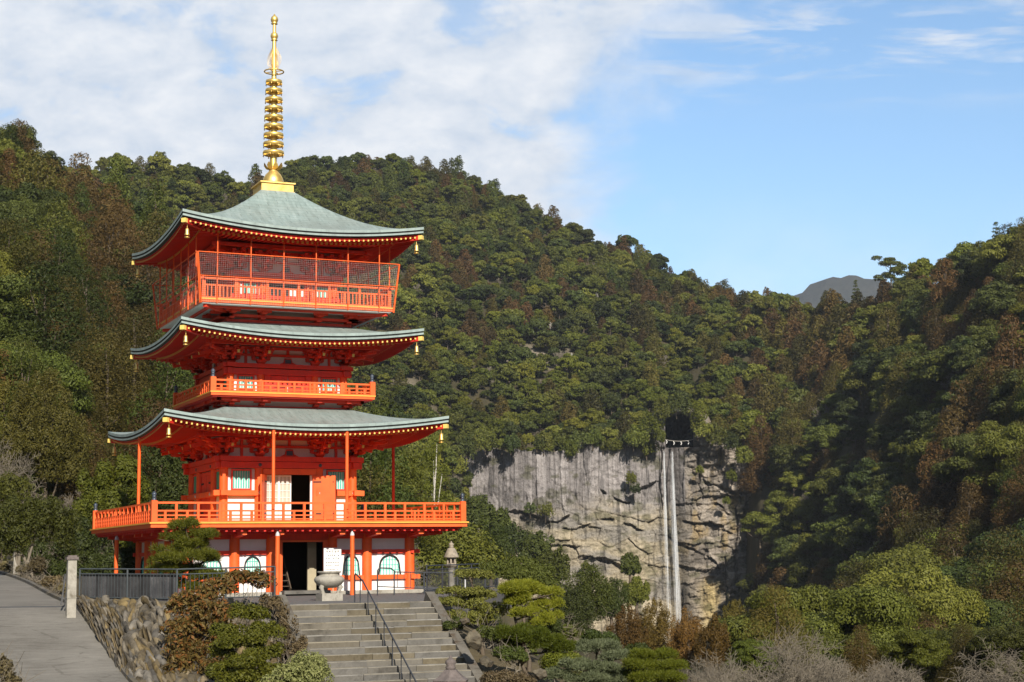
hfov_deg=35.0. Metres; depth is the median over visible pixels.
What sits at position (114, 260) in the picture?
cedar tree
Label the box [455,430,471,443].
cliff tree
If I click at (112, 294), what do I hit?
cedar tree
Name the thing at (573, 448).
cliff tree
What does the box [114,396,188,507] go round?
cedar tree
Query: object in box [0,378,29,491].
cedar tree
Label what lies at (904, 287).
broadleaf tree
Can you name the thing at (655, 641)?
cypress tree
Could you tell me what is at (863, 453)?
cedar tree
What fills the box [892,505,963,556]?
cedar tree
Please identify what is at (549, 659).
shrub
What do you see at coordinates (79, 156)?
cedar tree
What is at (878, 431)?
broadleaf tree
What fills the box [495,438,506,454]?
cliff tree
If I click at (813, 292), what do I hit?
mountain
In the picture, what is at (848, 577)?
cedar tree
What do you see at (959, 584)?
broadleaf tree
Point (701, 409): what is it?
cliff tree
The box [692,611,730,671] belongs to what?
cypress tree
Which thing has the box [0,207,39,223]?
broadleaf tree
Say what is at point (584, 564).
cliff bush
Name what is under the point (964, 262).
broadleaf tree
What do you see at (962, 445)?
broadleaf tree
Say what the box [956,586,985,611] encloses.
broadleaf tree
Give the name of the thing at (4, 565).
roadside shrub
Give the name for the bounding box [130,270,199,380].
cedar tree
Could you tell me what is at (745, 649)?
broadleaf tree
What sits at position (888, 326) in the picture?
cedar tree
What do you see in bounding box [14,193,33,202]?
cedar tree
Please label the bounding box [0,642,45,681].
roadside shrub
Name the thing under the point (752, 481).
cedar tree
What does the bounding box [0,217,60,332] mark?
cedar tree
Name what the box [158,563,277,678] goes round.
azalea shrub
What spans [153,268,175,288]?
cedar tree
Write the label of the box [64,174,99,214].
cedar tree
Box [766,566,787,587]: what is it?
cedar tree
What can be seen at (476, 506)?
broadleaf tree
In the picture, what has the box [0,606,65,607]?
drain grating
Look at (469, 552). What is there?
broadleaf tree
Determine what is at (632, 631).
cypress tree
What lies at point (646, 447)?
cliff tree
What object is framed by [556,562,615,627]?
broadleaf tree
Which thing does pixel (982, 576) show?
broadleaf tree
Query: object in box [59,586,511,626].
paved terrace
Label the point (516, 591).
garden pine
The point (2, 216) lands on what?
cedar tree
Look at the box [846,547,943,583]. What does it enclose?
broadleaf tree
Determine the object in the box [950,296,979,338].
cedar tree
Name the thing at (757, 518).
broadleaf tree
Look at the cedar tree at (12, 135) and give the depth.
384.42 m
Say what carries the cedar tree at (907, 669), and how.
on the terrain
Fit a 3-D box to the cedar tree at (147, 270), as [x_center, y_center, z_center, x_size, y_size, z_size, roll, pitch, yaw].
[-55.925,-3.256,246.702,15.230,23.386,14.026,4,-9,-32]
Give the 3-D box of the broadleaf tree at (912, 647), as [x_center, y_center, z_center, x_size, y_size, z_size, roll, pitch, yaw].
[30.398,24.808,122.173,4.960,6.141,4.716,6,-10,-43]
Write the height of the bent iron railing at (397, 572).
1.068 m
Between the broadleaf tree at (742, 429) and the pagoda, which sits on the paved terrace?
the pagoda
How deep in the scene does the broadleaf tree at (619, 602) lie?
172.24 m
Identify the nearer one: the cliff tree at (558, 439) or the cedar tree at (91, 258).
the cedar tree at (91, 258)
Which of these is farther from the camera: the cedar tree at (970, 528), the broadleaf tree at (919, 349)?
the broadleaf tree at (919, 349)
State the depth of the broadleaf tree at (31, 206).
288.57 m
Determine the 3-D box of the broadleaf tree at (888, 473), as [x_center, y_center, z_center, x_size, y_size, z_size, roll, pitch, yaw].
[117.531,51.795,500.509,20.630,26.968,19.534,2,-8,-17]
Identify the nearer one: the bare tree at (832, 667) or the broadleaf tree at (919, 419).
the bare tree at (832, 667)
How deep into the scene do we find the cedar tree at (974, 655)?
125.10 m
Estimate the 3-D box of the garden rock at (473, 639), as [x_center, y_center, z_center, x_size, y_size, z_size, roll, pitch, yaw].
[-1.169,8.972,48.706,0.564,0.621,0.338,3,-8,-24]
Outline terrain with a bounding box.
[0,165,946,681]
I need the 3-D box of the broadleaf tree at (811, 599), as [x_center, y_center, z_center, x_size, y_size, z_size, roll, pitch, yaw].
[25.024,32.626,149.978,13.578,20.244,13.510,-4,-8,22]
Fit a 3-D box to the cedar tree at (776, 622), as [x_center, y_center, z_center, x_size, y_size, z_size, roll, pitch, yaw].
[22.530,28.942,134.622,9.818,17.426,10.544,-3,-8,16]
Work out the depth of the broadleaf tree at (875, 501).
466.18 m
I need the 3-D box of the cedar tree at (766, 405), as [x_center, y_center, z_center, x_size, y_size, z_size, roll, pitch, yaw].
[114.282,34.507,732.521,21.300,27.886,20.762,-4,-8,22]
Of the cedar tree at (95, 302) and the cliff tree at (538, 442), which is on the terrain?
the cedar tree at (95, 302)
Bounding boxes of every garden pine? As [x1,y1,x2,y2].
[145,515,228,592]
[435,568,509,654]
[479,555,563,646]
[493,577,565,670]
[493,621,581,675]
[544,637,639,681]
[620,646,703,681]
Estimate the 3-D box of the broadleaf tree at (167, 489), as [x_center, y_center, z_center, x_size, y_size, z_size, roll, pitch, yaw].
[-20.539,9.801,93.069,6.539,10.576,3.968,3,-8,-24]
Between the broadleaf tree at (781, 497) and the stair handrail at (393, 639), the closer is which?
the stair handrail at (393, 639)
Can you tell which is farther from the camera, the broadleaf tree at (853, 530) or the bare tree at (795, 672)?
the broadleaf tree at (853, 530)
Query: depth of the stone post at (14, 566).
75.73 m
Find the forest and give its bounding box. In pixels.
[0,135,1023,681]
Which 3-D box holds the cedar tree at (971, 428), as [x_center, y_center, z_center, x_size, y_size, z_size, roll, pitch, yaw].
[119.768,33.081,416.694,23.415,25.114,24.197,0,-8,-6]
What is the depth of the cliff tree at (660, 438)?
675.51 m
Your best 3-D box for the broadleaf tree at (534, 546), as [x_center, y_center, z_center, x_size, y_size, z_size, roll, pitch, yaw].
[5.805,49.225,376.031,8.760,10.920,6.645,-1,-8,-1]
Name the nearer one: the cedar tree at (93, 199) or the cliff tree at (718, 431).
the cedar tree at (93, 199)
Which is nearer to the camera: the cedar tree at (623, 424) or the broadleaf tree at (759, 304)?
the cedar tree at (623, 424)
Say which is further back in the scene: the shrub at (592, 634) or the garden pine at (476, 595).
the shrub at (592, 634)
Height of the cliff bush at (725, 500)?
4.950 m
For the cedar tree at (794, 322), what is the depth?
806.36 m
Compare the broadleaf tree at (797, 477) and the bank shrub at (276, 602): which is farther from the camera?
the broadleaf tree at (797, 477)
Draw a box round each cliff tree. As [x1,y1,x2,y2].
[451,455,468,473]
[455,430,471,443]
[456,433,477,458]
[474,424,497,454]
[484,440,495,455]
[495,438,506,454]
[504,431,520,455]
[521,433,534,447]
[531,435,545,451]
[535,431,557,455]
[548,432,566,451]
[558,439,579,460]
[569,429,590,451]
[585,429,604,450]
[599,438,613,454]
[609,438,623,455]
[619,433,630,449]
[624,424,649,450]
[630,433,642,452]
[637,436,659,460]
[638,408,665,439]
[652,396,677,420]
[652,430,665,445]
[667,391,692,418]
[685,397,709,426]
[690,417,713,440]
[705,422,728,449]
[721,430,740,454]
[733,445,755,468]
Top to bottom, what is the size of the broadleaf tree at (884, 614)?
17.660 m
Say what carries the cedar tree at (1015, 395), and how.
on the terrain
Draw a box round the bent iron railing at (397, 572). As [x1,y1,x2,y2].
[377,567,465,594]
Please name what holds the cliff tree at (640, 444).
on the cliff
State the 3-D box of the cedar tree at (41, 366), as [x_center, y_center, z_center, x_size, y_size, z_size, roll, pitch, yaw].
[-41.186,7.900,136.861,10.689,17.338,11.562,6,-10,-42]
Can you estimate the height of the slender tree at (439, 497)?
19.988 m
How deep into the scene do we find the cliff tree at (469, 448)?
678.24 m
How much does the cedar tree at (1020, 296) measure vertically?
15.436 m
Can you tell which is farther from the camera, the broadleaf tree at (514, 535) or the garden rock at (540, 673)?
the broadleaf tree at (514, 535)
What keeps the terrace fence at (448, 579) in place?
on the paved terrace
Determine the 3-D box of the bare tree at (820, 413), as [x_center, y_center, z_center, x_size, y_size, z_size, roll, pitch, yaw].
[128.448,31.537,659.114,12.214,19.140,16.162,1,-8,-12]
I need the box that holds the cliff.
[464,408,758,642]
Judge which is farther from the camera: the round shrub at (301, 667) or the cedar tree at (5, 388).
the cedar tree at (5, 388)
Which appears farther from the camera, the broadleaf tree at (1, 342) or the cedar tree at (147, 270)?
the cedar tree at (147, 270)
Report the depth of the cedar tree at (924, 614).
146.99 m
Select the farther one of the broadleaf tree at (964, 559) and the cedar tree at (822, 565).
the cedar tree at (822, 565)
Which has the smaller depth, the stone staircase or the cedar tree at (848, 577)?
the stone staircase
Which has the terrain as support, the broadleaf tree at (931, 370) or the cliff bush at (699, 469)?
the broadleaf tree at (931, 370)
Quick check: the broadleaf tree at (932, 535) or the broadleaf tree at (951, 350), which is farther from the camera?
the broadleaf tree at (951, 350)
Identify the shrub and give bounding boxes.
[0,558,12,572]
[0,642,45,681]
[6,561,31,578]
[19,552,49,583]
[30,571,65,591]
[45,578,65,596]
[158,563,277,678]
[205,600,286,681]
[258,589,307,678]
[260,648,334,681]
[442,608,467,638]
[459,619,510,653]
[464,605,497,652]
[477,669,536,681]
[485,636,529,673]
[529,615,578,634]
[538,649,582,681]
[560,615,582,640]
[580,607,620,655]
[619,642,650,663]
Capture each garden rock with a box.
[460,617,469,624]
[465,629,482,649]
[479,656,493,666]
[517,660,526,665]
[532,668,546,679]
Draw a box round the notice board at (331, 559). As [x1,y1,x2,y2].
[323,548,340,574]
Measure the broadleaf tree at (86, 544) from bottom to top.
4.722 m
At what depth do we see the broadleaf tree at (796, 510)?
602.18 m
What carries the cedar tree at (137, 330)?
on the terrain
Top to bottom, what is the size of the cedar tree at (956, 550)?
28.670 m
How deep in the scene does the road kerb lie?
53.97 m
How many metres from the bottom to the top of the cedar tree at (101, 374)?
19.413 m
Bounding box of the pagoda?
[90,14,468,596]
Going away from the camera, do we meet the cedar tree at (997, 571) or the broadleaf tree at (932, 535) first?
the cedar tree at (997, 571)
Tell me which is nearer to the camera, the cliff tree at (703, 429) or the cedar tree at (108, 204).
the cedar tree at (108, 204)
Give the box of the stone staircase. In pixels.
[276,591,482,681]
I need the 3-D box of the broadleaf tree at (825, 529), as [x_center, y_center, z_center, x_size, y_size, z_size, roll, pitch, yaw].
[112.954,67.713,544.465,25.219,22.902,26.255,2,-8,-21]
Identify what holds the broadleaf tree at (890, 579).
on the terrain
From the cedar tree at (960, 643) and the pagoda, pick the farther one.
the cedar tree at (960, 643)
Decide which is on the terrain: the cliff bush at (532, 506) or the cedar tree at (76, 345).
the cedar tree at (76, 345)
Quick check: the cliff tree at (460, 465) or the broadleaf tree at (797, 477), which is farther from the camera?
the cliff tree at (460, 465)
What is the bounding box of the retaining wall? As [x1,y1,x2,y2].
[76,594,285,681]
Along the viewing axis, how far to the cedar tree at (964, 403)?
443.00 m
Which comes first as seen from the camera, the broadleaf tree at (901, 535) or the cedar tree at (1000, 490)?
the cedar tree at (1000, 490)
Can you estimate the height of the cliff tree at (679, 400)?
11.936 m
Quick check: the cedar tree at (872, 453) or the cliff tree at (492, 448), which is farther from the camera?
the cliff tree at (492, 448)
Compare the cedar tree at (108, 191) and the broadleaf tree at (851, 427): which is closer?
the cedar tree at (108, 191)
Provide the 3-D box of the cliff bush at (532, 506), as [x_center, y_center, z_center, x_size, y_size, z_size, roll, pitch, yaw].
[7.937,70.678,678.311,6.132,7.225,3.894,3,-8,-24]
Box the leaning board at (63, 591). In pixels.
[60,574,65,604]
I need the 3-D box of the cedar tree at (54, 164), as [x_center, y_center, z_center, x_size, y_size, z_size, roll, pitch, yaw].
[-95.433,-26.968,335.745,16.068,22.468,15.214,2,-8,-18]
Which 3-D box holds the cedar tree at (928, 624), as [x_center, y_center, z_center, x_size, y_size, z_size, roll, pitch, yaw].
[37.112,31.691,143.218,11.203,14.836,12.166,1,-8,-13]
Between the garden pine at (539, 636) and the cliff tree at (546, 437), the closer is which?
the garden pine at (539, 636)
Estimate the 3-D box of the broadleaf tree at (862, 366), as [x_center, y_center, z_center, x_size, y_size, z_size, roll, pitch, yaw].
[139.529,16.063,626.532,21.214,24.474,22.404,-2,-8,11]
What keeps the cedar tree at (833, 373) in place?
on the terrain
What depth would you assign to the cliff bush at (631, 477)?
677.73 m
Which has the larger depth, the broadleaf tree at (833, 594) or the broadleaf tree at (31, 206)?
the broadleaf tree at (31, 206)
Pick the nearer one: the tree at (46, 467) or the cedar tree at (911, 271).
the tree at (46, 467)
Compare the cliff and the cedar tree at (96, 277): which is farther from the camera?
the cliff
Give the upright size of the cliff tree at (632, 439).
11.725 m
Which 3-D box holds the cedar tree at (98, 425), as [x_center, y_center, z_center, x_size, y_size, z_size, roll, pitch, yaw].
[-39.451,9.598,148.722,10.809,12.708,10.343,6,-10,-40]
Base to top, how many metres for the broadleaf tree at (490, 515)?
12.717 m
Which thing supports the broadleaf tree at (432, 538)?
on the terrain
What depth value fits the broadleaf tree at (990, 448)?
347.36 m
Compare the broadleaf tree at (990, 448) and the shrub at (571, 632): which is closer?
the shrub at (571, 632)
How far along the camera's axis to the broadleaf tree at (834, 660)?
125.47 m
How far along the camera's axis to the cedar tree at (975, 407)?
431.63 m
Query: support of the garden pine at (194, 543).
on the paved terrace
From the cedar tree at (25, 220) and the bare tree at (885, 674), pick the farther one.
the cedar tree at (25, 220)
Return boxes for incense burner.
[314,571,343,600]
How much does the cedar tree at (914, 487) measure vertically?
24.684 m
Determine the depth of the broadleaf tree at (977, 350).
488.92 m
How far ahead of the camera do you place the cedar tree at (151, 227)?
359.39 m
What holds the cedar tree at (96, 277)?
on the terrain
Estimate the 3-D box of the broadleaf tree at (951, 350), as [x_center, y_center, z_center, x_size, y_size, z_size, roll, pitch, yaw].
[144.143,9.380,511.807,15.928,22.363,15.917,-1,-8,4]
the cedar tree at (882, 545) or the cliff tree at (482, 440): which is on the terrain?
the cedar tree at (882, 545)
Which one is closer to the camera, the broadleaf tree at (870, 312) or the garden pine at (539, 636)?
the garden pine at (539, 636)
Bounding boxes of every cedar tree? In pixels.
[0,148,25,188]
[0,209,47,303]
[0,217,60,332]
[0,260,95,374]
[0,333,75,502]
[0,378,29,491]
[1,124,26,162]
[2,339,62,430]
[3,147,75,216]
[7,118,43,180]
[7,217,44,262]
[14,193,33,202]
[16,274,108,345]
[24,228,79,304]
[25,149,51,184]
[28,158,80,217]
[29,196,95,288]
[35,189,78,241]
[36,224,104,327]
[39,415,120,504]
[48,379,124,482]
[52,380,109,478]
[58,257,122,341]
[62,152,105,207]
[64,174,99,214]
[64,340,104,399]
[66,328,172,474]
[66,342,127,452]
[70,262,122,323]
[72,181,94,222]
[74,206,142,300]
[76,237,118,287]
[93,182,137,226]
[94,264,131,317]
[94,304,191,430]
[95,201,156,275]
[97,279,129,326]
[98,155,141,224]
[98,200,144,269]
[98,279,136,331]
[103,320,148,375]
[107,339,195,485]
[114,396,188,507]
[121,243,171,315]
[122,339,188,408]
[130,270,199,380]
[135,178,172,243]
[138,208,171,271]
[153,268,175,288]
[174,206,206,285]
[248,172,262,196]
[582,388,607,418]
[613,410,633,446]
[711,413,728,445]
[736,414,779,493]
[741,584,808,681]
[744,378,766,408]
[747,542,778,609]
[749,387,774,418]
[756,370,781,410]
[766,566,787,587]
[768,409,811,492]
[780,627,820,680]
[781,316,807,365]
[787,334,808,376]
[795,392,820,442]
[803,338,829,394]
[803,558,835,589]
[804,315,831,356]
[817,361,841,400]
[820,288,842,325]
[824,305,849,346]
[824,326,858,378]
[829,558,872,590]
[837,623,890,681]
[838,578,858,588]
[843,441,866,484]
[857,449,882,507]
[859,306,906,399]
[866,280,891,338]
[871,484,918,558]
[872,349,915,437]
[874,648,931,681]
[884,294,907,332]
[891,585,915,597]
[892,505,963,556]
[894,512,927,548]
[901,435,927,502]
[901,607,942,631]
[906,264,920,279]
[911,441,946,517]
[912,615,950,630]
[913,450,967,528]
[917,513,942,542]
[920,257,963,334]
[922,308,949,350]
[922,405,967,500]
[928,314,957,352]
[929,525,973,563]
[930,378,978,459]
[931,620,996,681]
[932,630,1017,681]
[938,421,981,497]
[944,271,979,334]
[946,480,997,547]
[947,442,1008,526]
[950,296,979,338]
[958,357,990,418]
[961,518,986,554]
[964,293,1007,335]
[964,362,1010,425]
[965,525,1023,592]
[967,364,1011,432]
[970,314,1023,428]
[976,555,1023,600]
[977,276,992,296]
[979,557,1023,607]
[980,222,1014,285]
[988,468,1023,537]
[988,568,1023,606]
[990,478,1023,533]
[995,246,1023,320]
[998,363,1023,425]
[1000,216,1023,265]
[1007,387,1023,425]
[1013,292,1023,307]
[1013,415,1023,424]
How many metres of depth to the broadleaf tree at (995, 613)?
178.08 m
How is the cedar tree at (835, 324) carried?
on the terrain
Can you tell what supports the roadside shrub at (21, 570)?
on the terrain
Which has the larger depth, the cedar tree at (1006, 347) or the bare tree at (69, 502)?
the cedar tree at (1006, 347)
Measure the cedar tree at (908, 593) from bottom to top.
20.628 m
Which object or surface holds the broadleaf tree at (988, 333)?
on the terrain
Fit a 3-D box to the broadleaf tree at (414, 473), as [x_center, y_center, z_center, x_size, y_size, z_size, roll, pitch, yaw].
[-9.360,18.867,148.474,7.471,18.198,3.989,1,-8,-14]
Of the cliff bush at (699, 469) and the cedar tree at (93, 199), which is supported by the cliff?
the cliff bush at (699, 469)
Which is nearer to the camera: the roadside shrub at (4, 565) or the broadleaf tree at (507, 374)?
the roadside shrub at (4, 565)
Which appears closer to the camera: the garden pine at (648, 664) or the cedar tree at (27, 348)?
the garden pine at (648, 664)
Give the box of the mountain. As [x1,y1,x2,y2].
[778,275,890,311]
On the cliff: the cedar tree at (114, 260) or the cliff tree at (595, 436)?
the cliff tree at (595, 436)
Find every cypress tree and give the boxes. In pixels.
[604,603,648,660]
[638,597,674,680]
[665,606,707,681]
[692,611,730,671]
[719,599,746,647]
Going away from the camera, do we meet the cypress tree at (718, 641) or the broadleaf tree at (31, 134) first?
the cypress tree at (718, 641)
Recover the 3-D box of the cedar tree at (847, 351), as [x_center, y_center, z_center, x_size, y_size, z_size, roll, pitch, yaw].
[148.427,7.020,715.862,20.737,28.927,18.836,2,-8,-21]
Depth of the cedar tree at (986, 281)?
553.50 m
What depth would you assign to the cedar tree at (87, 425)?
145.59 m
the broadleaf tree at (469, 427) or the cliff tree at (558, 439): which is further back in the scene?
the broadleaf tree at (469, 427)
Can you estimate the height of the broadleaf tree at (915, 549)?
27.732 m
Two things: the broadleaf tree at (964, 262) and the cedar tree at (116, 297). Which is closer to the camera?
the cedar tree at (116, 297)
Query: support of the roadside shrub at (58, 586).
on the paved terrace
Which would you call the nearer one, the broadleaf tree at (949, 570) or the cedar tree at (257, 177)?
the broadleaf tree at (949, 570)
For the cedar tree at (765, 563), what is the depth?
624.32 m
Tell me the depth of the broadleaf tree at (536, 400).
739.53 m
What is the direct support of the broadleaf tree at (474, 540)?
on the terrain
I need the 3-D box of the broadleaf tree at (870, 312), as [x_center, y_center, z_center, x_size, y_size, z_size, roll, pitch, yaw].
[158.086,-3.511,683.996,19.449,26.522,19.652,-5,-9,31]
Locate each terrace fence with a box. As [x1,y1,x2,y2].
[78,566,275,599]
[426,563,498,591]
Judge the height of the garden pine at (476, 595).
3.221 m
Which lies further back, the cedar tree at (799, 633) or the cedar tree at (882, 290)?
the cedar tree at (882, 290)
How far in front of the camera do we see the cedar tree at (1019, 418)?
390.15 m
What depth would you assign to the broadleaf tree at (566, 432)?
706.53 m
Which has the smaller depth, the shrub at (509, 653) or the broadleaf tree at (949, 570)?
the shrub at (509, 653)
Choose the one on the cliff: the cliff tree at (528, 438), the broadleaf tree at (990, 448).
the cliff tree at (528, 438)
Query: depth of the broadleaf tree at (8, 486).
95.02 m
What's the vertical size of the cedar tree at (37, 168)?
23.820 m
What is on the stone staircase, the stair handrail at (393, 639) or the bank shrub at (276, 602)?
the stair handrail at (393, 639)
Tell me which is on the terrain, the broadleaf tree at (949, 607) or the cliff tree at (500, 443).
the broadleaf tree at (949, 607)
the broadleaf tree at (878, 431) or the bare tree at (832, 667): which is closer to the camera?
the bare tree at (832, 667)
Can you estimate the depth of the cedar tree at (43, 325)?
168.31 m
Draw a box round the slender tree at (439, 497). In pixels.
[421,432,453,517]
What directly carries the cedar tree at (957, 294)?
on the terrain
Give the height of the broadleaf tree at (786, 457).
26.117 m
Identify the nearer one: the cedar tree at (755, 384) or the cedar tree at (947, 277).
the cedar tree at (947, 277)
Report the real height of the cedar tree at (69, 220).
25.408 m
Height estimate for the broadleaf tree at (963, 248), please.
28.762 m
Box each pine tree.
[849,280,859,303]
[871,255,907,288]
[992,222,1000,236]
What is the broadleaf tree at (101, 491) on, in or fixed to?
on the terrain
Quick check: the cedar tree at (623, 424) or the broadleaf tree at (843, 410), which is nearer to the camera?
the broadleaf tree at (843, 410)
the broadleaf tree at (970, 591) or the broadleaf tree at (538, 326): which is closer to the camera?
the broadleaf tree at (970, 591)
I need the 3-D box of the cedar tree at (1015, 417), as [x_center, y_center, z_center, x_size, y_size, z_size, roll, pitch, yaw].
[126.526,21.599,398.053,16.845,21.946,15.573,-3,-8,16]
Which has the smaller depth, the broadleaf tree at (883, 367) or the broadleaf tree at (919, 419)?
the broadleaf tree at (919, 419)
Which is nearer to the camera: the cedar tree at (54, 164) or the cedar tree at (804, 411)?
the cedar tree at (54, 164)
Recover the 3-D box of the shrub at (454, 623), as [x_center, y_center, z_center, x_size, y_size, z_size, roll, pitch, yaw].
[-1.728,8.834,51.168,0.963,1.413,1.240,1,-8,-13]
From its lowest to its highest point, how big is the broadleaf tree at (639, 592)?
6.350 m
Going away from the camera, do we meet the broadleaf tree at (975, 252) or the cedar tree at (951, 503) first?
the cedar tree at (951, 503)
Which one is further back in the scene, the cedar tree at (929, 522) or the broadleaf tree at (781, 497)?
the broadleaf tree at (781, 497)
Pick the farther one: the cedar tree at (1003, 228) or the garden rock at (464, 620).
the cedar tree at (1003, 228)
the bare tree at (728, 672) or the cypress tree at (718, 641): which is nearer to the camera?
the bare tree at (728, 672)
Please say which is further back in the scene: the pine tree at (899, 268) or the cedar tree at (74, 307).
the pine tree at (899, 268)
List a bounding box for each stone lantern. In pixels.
[433,655,467,681]
[444,541,458,567]
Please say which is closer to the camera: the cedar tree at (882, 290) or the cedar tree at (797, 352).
the cedar tree at (882, 290)
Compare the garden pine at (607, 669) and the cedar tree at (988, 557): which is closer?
the garden pine at (607, 669)
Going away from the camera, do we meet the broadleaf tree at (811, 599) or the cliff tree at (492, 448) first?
the broadleaf tree at (811, 599)
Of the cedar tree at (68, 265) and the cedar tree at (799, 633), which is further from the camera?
the cedar tree at (68, 265)
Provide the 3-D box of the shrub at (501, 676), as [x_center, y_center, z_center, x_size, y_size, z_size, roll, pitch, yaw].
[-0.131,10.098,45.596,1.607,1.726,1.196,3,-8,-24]
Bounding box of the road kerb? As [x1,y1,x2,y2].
[0,571,138,681]
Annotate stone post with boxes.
[13,550,17,573]
[65,555,78,617]
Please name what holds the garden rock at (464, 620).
on the terrain
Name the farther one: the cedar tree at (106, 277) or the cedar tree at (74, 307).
the cedar tree at (106, 277)
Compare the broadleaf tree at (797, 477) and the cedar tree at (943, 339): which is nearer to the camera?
the cedar tree at (943, 339)
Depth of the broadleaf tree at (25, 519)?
75.89 m
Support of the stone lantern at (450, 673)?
on the terrain
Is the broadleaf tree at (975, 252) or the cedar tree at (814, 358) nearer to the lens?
the broadleaf tree at (975, 252)
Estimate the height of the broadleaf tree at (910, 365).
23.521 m
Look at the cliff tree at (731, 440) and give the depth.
672.74 m
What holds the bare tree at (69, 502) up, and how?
on the terrain
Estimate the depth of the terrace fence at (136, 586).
53.28 m
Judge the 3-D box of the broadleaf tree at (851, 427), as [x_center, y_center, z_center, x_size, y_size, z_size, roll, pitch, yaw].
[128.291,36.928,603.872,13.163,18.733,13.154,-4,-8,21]
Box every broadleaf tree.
[0,124,42,154]
[0,184,9,202]
[0,199,46,224]
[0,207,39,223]
[0,341,32,356]
[0,342,95,422]
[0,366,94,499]
[0,470,33,562]
[0,493,83,580]
[1,182,71,213]
[2,140,27,170]
[7,214,77,258]
[21,513,124,575]
[41,150,66,178]
[53,214,104,242]
[72,452,150,571]
[93,311,159,346]
[98,445,188,572]
[372,519,510,586]
[375,448,449,513]
[397,497,444,585]
[456,421,485,436]
[457,528,487,562]
[464,492,490,533]
[475,522,515,587]
[478,501,511,540]
[487,418,505,448]
[490,367,519,386]
[494,519,530,557]
[518,530,555,563]
[524,318,548,338]
[524,390,553,413]
[527,445,555,451]
[537,545,569,582]
[552,585,595,651]
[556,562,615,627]
[559,426,583,439]
[595,577,630,631]
[620,552,641,582]
[623,575,650,612]
[709,583,838,681]
[725,638,781,678]
[728,421,758,445]
[739,511,784,555]
[750,296,778,316]
[752,630,888,681]
[764,489,793,515]
[765,444,804,491]
[766,534,802,575]
[778,469,810,496]
[779,555,830,589]
[780,498,822,533]
[786,584,921,672]
[794,654,864,679]
[801,423,844,467]
[808,467,845,515]
[810,508,864,544]
[819,586,859,613]
[828,525,876,564]
[830,397,862,425]
[834,544,874,586]
[835,367,879,408]
[835,517,886,548]
[837,415,871,454]
[838,457,882,509]
[845,352,880,378]
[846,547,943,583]
[851,466,903,503]
[851,562,959,596]
[861,301,899,325]
[864,485,913,532]
[865,422,909,458]
[875,356,919,385]
[879,630,952,681]
[886,623,1023,681]
[887,540,953,564]
[888,278,930,303]
[891,522,926,548]
[892,343,930,357]
[894,627,947,681]
[896,407,949,445]
[901,350,956,379]
[902,588,990,631]
[914,346,956,382]
[916,522,989,553]
[930,433,979,482]
[932,562,990,587]
[943,335,970,365]
[943,580,971,588]
[945,556,969,566]
[946,241,978,269]
[950,250,975,285]
[950,339,993,381]
[953,518,1023,567]
[955,325,984,342]
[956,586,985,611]
[958,597,1023,629]
[962,423,1023,499]
[963,625,1023,681]
[966,279,1022,320]
[967,239,995,278]
[968,420,1023,435]
[970,324,1006,353]
[971,233,1022,270]
[974,561,1023,600]
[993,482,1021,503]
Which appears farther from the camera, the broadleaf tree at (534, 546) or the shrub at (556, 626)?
the broadleaf tree at (534, 546)
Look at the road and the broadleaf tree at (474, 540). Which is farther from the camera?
the broadleaf tree at (474, 540)
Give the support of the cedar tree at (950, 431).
on the terrain
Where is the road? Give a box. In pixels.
[0,574,128,681]
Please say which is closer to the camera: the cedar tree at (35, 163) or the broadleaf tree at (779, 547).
the cedar tree at (35, 163)
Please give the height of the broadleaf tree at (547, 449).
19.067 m
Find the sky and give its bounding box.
[0,0,1023,295]
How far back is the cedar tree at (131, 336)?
180.57 m
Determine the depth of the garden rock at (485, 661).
47.11 m
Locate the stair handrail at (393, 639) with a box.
[354,573,416,681]
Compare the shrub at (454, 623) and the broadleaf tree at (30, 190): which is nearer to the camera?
the shrub at (454, 623)
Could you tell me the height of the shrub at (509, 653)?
1.348 m
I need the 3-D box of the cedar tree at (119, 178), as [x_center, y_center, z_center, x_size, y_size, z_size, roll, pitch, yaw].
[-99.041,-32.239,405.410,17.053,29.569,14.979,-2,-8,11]
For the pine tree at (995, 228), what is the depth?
618.92 m
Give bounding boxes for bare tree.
[0,437,49,559]
[36,490,113,556]
[414,543,426,585]
[414,560,435,586]
[683,648,760,681]
[687,663,739,681]
[731,621,867,681]
[781,648,886,681]
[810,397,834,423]
[845,655,925,681]
[938,636,1023,681]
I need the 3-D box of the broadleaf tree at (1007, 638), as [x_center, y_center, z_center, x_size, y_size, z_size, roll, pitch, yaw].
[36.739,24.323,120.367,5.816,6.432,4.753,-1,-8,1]
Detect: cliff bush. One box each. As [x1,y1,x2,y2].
[523,502,537,518]
[537,501,555,522]
[580,560,592,574]
[625,471,636,483]
[629,483,640,497]
[695,465,703,476]
[722,496,730,507]
[725,469,737,486]
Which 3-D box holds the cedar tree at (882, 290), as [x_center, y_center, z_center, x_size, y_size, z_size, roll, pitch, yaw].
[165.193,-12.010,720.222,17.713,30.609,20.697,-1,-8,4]
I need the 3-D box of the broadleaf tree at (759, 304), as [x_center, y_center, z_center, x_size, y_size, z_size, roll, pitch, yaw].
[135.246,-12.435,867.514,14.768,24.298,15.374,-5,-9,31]

